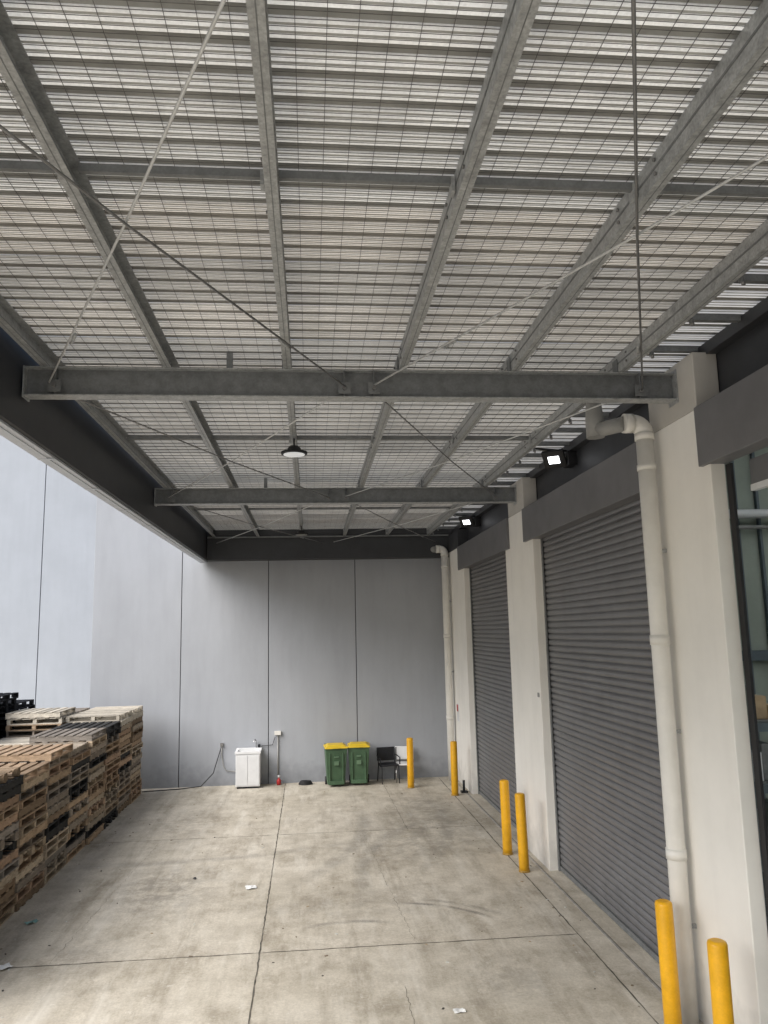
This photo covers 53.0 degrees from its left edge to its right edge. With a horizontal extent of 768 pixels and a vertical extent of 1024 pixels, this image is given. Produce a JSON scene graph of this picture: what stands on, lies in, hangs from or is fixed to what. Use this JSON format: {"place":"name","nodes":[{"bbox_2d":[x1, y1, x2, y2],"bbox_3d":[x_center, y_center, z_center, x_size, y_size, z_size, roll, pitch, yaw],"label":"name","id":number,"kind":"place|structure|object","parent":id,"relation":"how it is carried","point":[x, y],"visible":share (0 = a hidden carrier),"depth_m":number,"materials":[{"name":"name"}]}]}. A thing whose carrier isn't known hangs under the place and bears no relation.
{"place":"outdoors","nodes":[
{"label":"outdoors","id":0,"kind":"place"},
{"bbox_2d":[299,780,312,784],"bbox_3d":[-2.052,7.081,20.142,0.375,0.096,0.273,0,-9,-6],"label":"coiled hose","id":1,"kind":"object","parent":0,"point":[305,782],"visible":1,"depth_m":20.06,"materials":[{"name":"black rubber"}]},
{"bbox_2d":[7,254,642,342],"label":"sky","id":2,"kind":"structure","parent":0,"point":[7,254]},
{"bbox_2d":[0,776,703,1023],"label":"concrete pavement","id":3,"kind":"structure","parent":0,"point":[459,887],"depth_m":10.43,"materials":[{"name":"grey concrete"}]},
{"bbox_2d":[0,963,11,969],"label":"paper litter","id":4,"kind":"object","parent":3,"relation":"on","point":[4,966],"visible":1,"depth_m":9.27,"materials":[{"name":"white paper"}]},
{"bbox_2d":[0,692,18,738],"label":"plastic pallet stack","id":5,"kind":"object","parent":3,"relation":"on","point":[5,699],"visible":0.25,"depth_m":17.46,"materials":[{"name":"black plastic"}]},
{"bbox_2d":[0,766,23,925],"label":"pallet stack","id":6,"kind":"object","parent":3,"relation":"on","point":[10,787],"visible":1,"depth_m":10.99,"materials":[{"name":"brown wood"}]},
{"bbox_2d":[0,737,29,745],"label":"pallet stack","id":7,"kind":"object","parent":3,"relation":"on","point":[14,741],"visible":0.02,"depth_m":16.28,"materials":[{"name":"beige wood"}]},
{"bbox_2d":[0,699,34,712],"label":"plastic pallet stack","id":8,"kind":"object","parent":3,"relation":"on","point":[25,705],"visible":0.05,"depth_m":18.71,"materials":[{"name":"black plastic"}]},
{"bbox_2d":[0,762,49,911],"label":"pallet stack","id":9,"kind":"object","parent":3,"relation":"on","point":[29,879],"visible":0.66,"depth_m":11.90,"materials":[{"name":"brown wood"}]},
{"bbox_2d":[24,919,37,923],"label":"paper litter","id":10,"kind":"object","parent":3,"relation":"on","point":[35,920],"visible":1,"depth_m":10.72,"materials":[{"name":"paper"}]},
{"bbox_2d":[0,743,72,884],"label":"pallet stack","id":11,"kind":"object","parent":3,"relation":"on","point":[54,846],"visible":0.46,"depth_m":13.04,"materials":[{"name":"brown wood"}]},
{"bbox_2d":[5,707,76,737],"bbox_3d":[-7.804,5.681,17.473,1.243,2.302,1.210,0,-9,-6],"label":"pallet stack","id":12,"kind":"object","parent":3,"relation":"on","point":[31,722],"visible":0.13,"depth_m":17.12,"materials":[{"name":"beige wood"}]},
{"bbox_2d":[23,742,90,863],"bbox_3d":[-6.220,5.328,14.191,1.230,1.918,1.217,0,-9,-6],"label":"pallet stack","id":13,"kind":"object","parent":3,"relation":"on","point":[80,753],"visible":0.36,"depth_m":14.27,"materials":[{"name":"brown wood"}]},
{"bbox_2d":[29,727,106,844],"bbox_3d":[-6.337,5.451,15.379,1.238,2.046,1.220,0,-9,-6],"label":"pallet stack","id":14,"kind":"object","parent":3,"relation":"on","point":[95,738],"visible":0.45,"depth_m":15.32,"materials":[{"name":"brown wood"}]},
{"bbox_2d":[68,708,89,712],"bbox_3d":[-7.915,5.933,18.658,1.220,2.174,1.221,0,-9,-6],"label":"pallet stack","id":15,"kind":"object","parent":3,"relation":"on","point":[77,710],"visible":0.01,"depth_m":19.01,"materials":[{"name":"beige wood"}]},
{"bbox_2d":[52,721,120,828],"bbox_3d":[-6.456,5.637,16.556,1.242,2.046,1.222,0,-9,-6],"label":"pallet stack","id":16,"kind":"object","parent":3,"relation":"on","point":[112,761],"visible":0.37,"depth_m":16.66,"materials":[{"name":"brown wood"}]},
{"bbox_2d":[66,710,132,813],"bbox_3d":[-6.568,5.761,17.751,1.235,2.174,1.212,0,-9,-6],"label":"pallet stack","id":17,"kind":"object","parent":3,"relation":"on","point":[125,717],"visible":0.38,"depth_m":17.78,"materials":[{"name":"brown wood"}]},
{"bbox_2d":[83,705,143,803],"bbox_3d":[-6.681,5.946,18.925,1.238,2.174,1.209,0,-9,-6],"label":"pallet stack","id":18,"kind":"object","parent":3,"relation":"on","point":[137,746],"visible":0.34,"depth_m":18.97,"materials":[{"name":"brown wood"}]},
{"bbox_2d":[142,743,235,791],"bbox_3d":[-5.035,6.623,19.993,2.378,1.087,0.160,1,-9,-17],"label":"water hose","id":19,"kind":"object","parent":3,"relation":"on","point":[221,745],"visible":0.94,"depth_m":20.10,"materials":[{"name":"plastic"}]},
{"bbox_2d":[235,739,261,788],"bbox_3d":[-3.537,6.556,20.078,0.660,1.184,0.530,0,-9,-6],"label":"laundry tub cabinet","id":20,"kind":"object","parent":3,"relation":"on","point":[248,769],"visible":1,"depth_m":19.82,"materials":[{"name":"white metal"}]},
{"bbox_2d":[245,885,256,888],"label":"paper litter","id":21,"kind":"object","parent":3,"relation":"on","point":[250,886],"visible":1,"depth_m":12.00,"materials":[{"name":"white paper"}]},
{"bbox_2d":[89,497,447,788],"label":"panels","id":22,"kind":"object","parent":3,"relation":"on","point":[141,648],"visible":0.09,"depth_m":20.84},
{"bbox_2d":[263,731,280,778],"bbox_3d":[-2.987,6.486,20.408,0.501,1.300,0.075,0,-9,-6],"label":"wall conduit","id":23,"kind":"object","parent":22,"relation":"attached to","point":[277,733],"depth_m":20.46,"materials":[{"name":"plastic"}]},
{"bbox_2d":[277,775,280,784],"bbox_3d":[-2.760,7.033,20.184,0.117,0.240,0.120,0,-9,-6],"label":"spray bottle","id":24,"kind":"object","parent":3,"relation":"on","point":[278,781],"visible":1,"depth_m":20.14,"materials":[{"name":"red plastic"}]},
{"bbox_2d":[0,791,639,1017],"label":"floor debris","id":25,"kind":"object","parent":3,"relation":"on","point":[308,906],"visible":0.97,"depth_m":10.85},
{"bbox_2d":[10,777,658,1023],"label":"slab joints","id":26,"kind":"object","parent":3,"relation":"on","point":[357,946],"visible":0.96,"depth_m":9.73,"materials":[{"name":"grey concrete"}]},
{"bbox_2d":[323,742,347,784],"bbox_3d":[-1.259,6.564,20.013,0.624,1.045,0.814,0,-9,-6],"label":"wheelie bin","id":27,"kind":"object","parent":3,"relation":"on","point":[335,758],"visible":1,"depth_m":19.73,"materials":[{"name":"green plastic"}]},
{"bbox_2d":[347,741,369,783],"bbox_3d":[-0.657,6.569,20.127,0.592,1.045,0.799,-1,-9,-2],"label":"wheelie bin","id":28,"kind":"object","parent":3,"relation":"on","point":[358,753],"visible":0.99,"depth_m":19.85,"materials":[{"name":"green plastic"}]},
{"bbox_2d":[376,746,399,783],"bbox_3d":[0.110,6.671,20.276,0.556,0.860,0.535,1,-9,-14],"label":"chair","id":29,"kind":"object","parent":3,"relation":"on","point":[385,753],"visible":1,"depth_m":20.48,"materials":[{"name":"black plastic"}]},
{"bbox_2d":[395,746,414,782],"bbox_3d":[0.547,6.676,20.369,0.500,0.860,0.536,-1,-9,0],"label":"chair","id":30,"kind":"object","parent":3,"relation":"on","point":[401,752],"visible":0.62,"depth_m":20.60,"materials":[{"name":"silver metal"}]},
{"bbox_2d":[406,738,414,787],"bbox_3d":[0.667,6.353,19.501,0.190,1.220,0.190,0,-9,-6],"label":"bollard","id":31,"kind":"object","parent":3,"relation":"on","point":[410,768],"visible":1,"depth_m":19.44,"materials":[{"name":"yellow metal"}]},
{"bbox_2d":[450,741,458,795],"bbox_3d":[1.686,6.160,18.510,0.190,1.251,0.190,0,-9,-6],"label":"bollard","id":32,"kind":"object","parent":3,"relation":"on","point":[454,768],"visible":1,"depth_m":18.45,"materials":[{"name":"yellow metal"}]},
{"bbox_2d":[453,1008,465,1012],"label":"paper litter","id":33,"kind":"object","parent":3,"relation":"on","point":[456,1010],"visible":1,"depth_m":7.95,"materials":[{"name":"white paper"}]},
{"bbox_2d":[460,780,467,792],"bbox_3d":[1.950,6.680,18.738,0.160,0.280,0.160,0,-9,-6],"label":"black bottle","id":34,"kind":"object","parent":3,"relation":"on","point":[463,791],"visible":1,"depth_m":18.73,"materials":[{"name":"plastic"}]},
{"bbox_2d":[499,779,512,855],"bbox_3d":[2.158,5.384,13.594,0.190,1.251,0.190,0,-9,-6],"label":"bollard","id":35,"kind":"object","parent":3,"relation":"on","point":[505,817],"visible":1,"depth_m":13.53,"materials":[{"name":"yellow metal"}]},
{"bbox_2d":[515,792,529,872],"bbox_3d":[2.268,5.244,12.609,0.198,1.222,0.190,0,-9,-6],"label":"bollard","id":36,"kind":"object","parent":3,"relation":"on","point":[522,837],"visible":1,"depth_m":12.55,"materials":[{"name":"yellow metal"}]},
{"bbox_2d":[458,784,661,993],"bbox_3d":[2.713,5.635,11.217,0.042,0.017,19.300,0,-9,-6],"label":"door threshold strip","id":37,"kind":"object","parent":3,"relation":"on","point":[657,987],"depth_m":10.45,"materials":[{"name":"metal"}]},
{"bbox_2d":[448,352,767,1023],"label":"piers","id":38,"kind":"structure","parent":3,"relation":"on","point":[725,882],"depth_m":7.76,"materials":[{"name":"paint"}]},
{"bbox_2d":[430,545,453,779],"bbox_3d":[1.473,3.821,20.913,0.772,6.620,0.335,-7,-11,34],"label":"downpipe","id":39,"kind":"object","parent":38,"relation":"attached to","point":[442,550],"visible":0.86,"depth_m":20.77,"materials":[{"name":"plastic"}]},
{"bbox_2d":[457,703,459,721],"bbox_3d":[1.939,5.250,20.178,0.019,0.450,0.250,0,-9,-6],"label":"safety sign","id":40,"kind":"object","parent":38,"relation":"attached to","point":[458,712],"visible":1,"depth_m":20.14,"materials":[{"name":"white plastic"}]},
{"bbox_2d":[469,568,478,793],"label":"door guides","id":41,"kind":"object","parent":38,"relation":"attached to","point":[474,680],"depth_m":18.88,"materials":[{"name":"metal"}]},
{"bbox_2d":[470,554,516,828],"bbox_3d":[2.444,3.747,16.879,0.050,5.457,4.200,0,-9,-6],"label":"roller door","id":42,"kind":"structure","parent":38,"relation":"attached to","point":[494,705],"depth_m":17.02,"materials":[{"name":"metal"}]},
{"bbox_2d":[540,539,559,870],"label":"door guides","id":43,"kind":"object","parent":38,"relation":"attached to","point":[551,724],"depth_m":12.88,"materials":[{"name":"metal"}]},
{"bbox_2d":[542,499,669,962],"bbox_3d":[3.031,2.781,10.763,0.050,5.457,4.460,0,-9,-6],"label":"roller door","id":44,"kind":"structure","parent":38,"relation":"attached to","point":[612,846],"depth_m":10.48,"materials":[{"name":"metal"}]},
{"bbox_2d":[448,270,767,552],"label":"wall","id":45,"kind":"structure","parent":38,"relation":"on","point":[742,357],"depth_m":10.42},
{"bbox_2d":[0,0,767,562],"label":"loading canopy","id":46,"kind":"object","parent":45,"relation":"attached to","point":[430,172],"visible":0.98,"depth_m":5.64,"materials":[{"name":"metal"}]},
{"bbox_2d":[281,439,306,456],"bbox_3d":[-1.226,-0.892,10.498,0.360,0.232,0.360,0,-9,-6],"label":"bay light","id":47,"kind":"object","parent":46,"relation":"attached to","point":[293,450],"visible":1,"depth_m":10.41,"materials":[{"name":"black metal"}]},
{"bbox_2d":[294,526,308,535],"bbox_3d":[-2.046,0.459,19.053,0.360,0.232,0.360,0,-9,-6],"label":"bay light","id":48,"kind":"object","parent":46,"relation":"attached to","point":[301,532],"visible":1,"depth_m":18.96,"materials":[{"name":"black metal"}]},
{"bbox_2d":[453,515,480,526],"bbox_3d":[1.940,0.204,18.662,0.766,0.300,0.391,0,-9,-6],"label":"wall floodlight","id":49,"kind":"object","parent":45,"relation":"attached to","point":[467,520],"depth_m":18.61,"materials":[{"name":"black metal"}]},
{"bbox_2d":[535,448,576,468],"bbox_3d":[2.581,-0.852,11.975,0.766,0.300,0.391,0,-9,-6],"label":"wall floodlight","id":50,"kind":"object","parent":45,"relation":"attached to","point":[554,458],"depth_m":11.92,"materials":[{"name":"black metal"}]},
{"bbox_2d":[457,365,767,569],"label":"lintels","id":51,"kind":"object","parent":38,"relation":"attached to","point":[731,423],"visible":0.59,"depth_m":9.42,"materials":[{"name":"grey paint"}]},
{"bbox_2d":[585,403,698,1023],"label":"downpipe","id":52,"kind":"object","parent":38,"relation":"attached to","point":[599,427],"visible":0.98,"depth_m":8.03,"materials":[{"name":"plastic"}]},
{"bbox_2d":[725,446,767,919],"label":"door frame","id":53,"kind":"structure","parent":38,"relation":"attached to","point":[758,465],"depth_m":7.09,"materials":[{"name":"black metal"}]},
{"bbox_2d":[655,899,681,1023],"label":"bollard","id":54,"kind":"object","parent":3,"relation":"on","point":[670,990],"visible":1,"depth_m":7.39,"materials":[{"name":"yellow metal"}]},
{"bbox_2d":[707,938,733,1023],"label":"bollard","id":55,"kind":"object","parent":3,"relation":"on","point":[720,982],"visible":1,"depth_m":6.45,"materials":[{"name":"yellow metal"}]},
{"bbox_2d":[729,452,767,797],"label":"interior service pipe","id":56,"kind":"object","parent":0,"point":[757,513],"visible":0.03,"depth_m":11.69,"materials":[{"name":"grey metal"}]},
{"bbox_3d":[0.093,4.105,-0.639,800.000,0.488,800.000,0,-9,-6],"label":"ground","id":57,"kind":"structure","parent":0,"visible":0},
{"bbox_2d":[35,465,46,707],"bbox_3d":[-12.448,2.624,24.944,23.800,10.950,0.140,0,-9,-6],"label":"joint backing","id":58,"kind":"object","parent":57,"relation":"on","point":[40,593],"visible":0.14,"depth_m":24.99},
{"bbox_2d":[0,435,96,709],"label":"panels","id":59,"kind":"object","parent":57,"relation":"on","point":[62,630],"visible":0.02,"depth_m":25.03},
{"bbox_2d":[178,529,451,787],"bbox_3d":[-2.796,3.368,21.054,9.950,7.850,0.120,0,-9,-6],"label":"joint backing","id":60,"kind":"object","parent":57,"relation":"on","point":[449,531],"visible":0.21,"depth_m":20.84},
{"bbox_2d":[470,447,767,921],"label":"interior shell","id":61,"kind":"object","parent":57,"relation":"on","point":[754,588],"visible":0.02,"depth_m":11.80},
{"bbox_2d":[745,684,767,930],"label":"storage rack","id":62,"kind":"object","parent":61,"relation":"on","point":[761,711],"visible":0.12,"depth_m":7.89,"materials":[{"name":"metal"}]}
]}

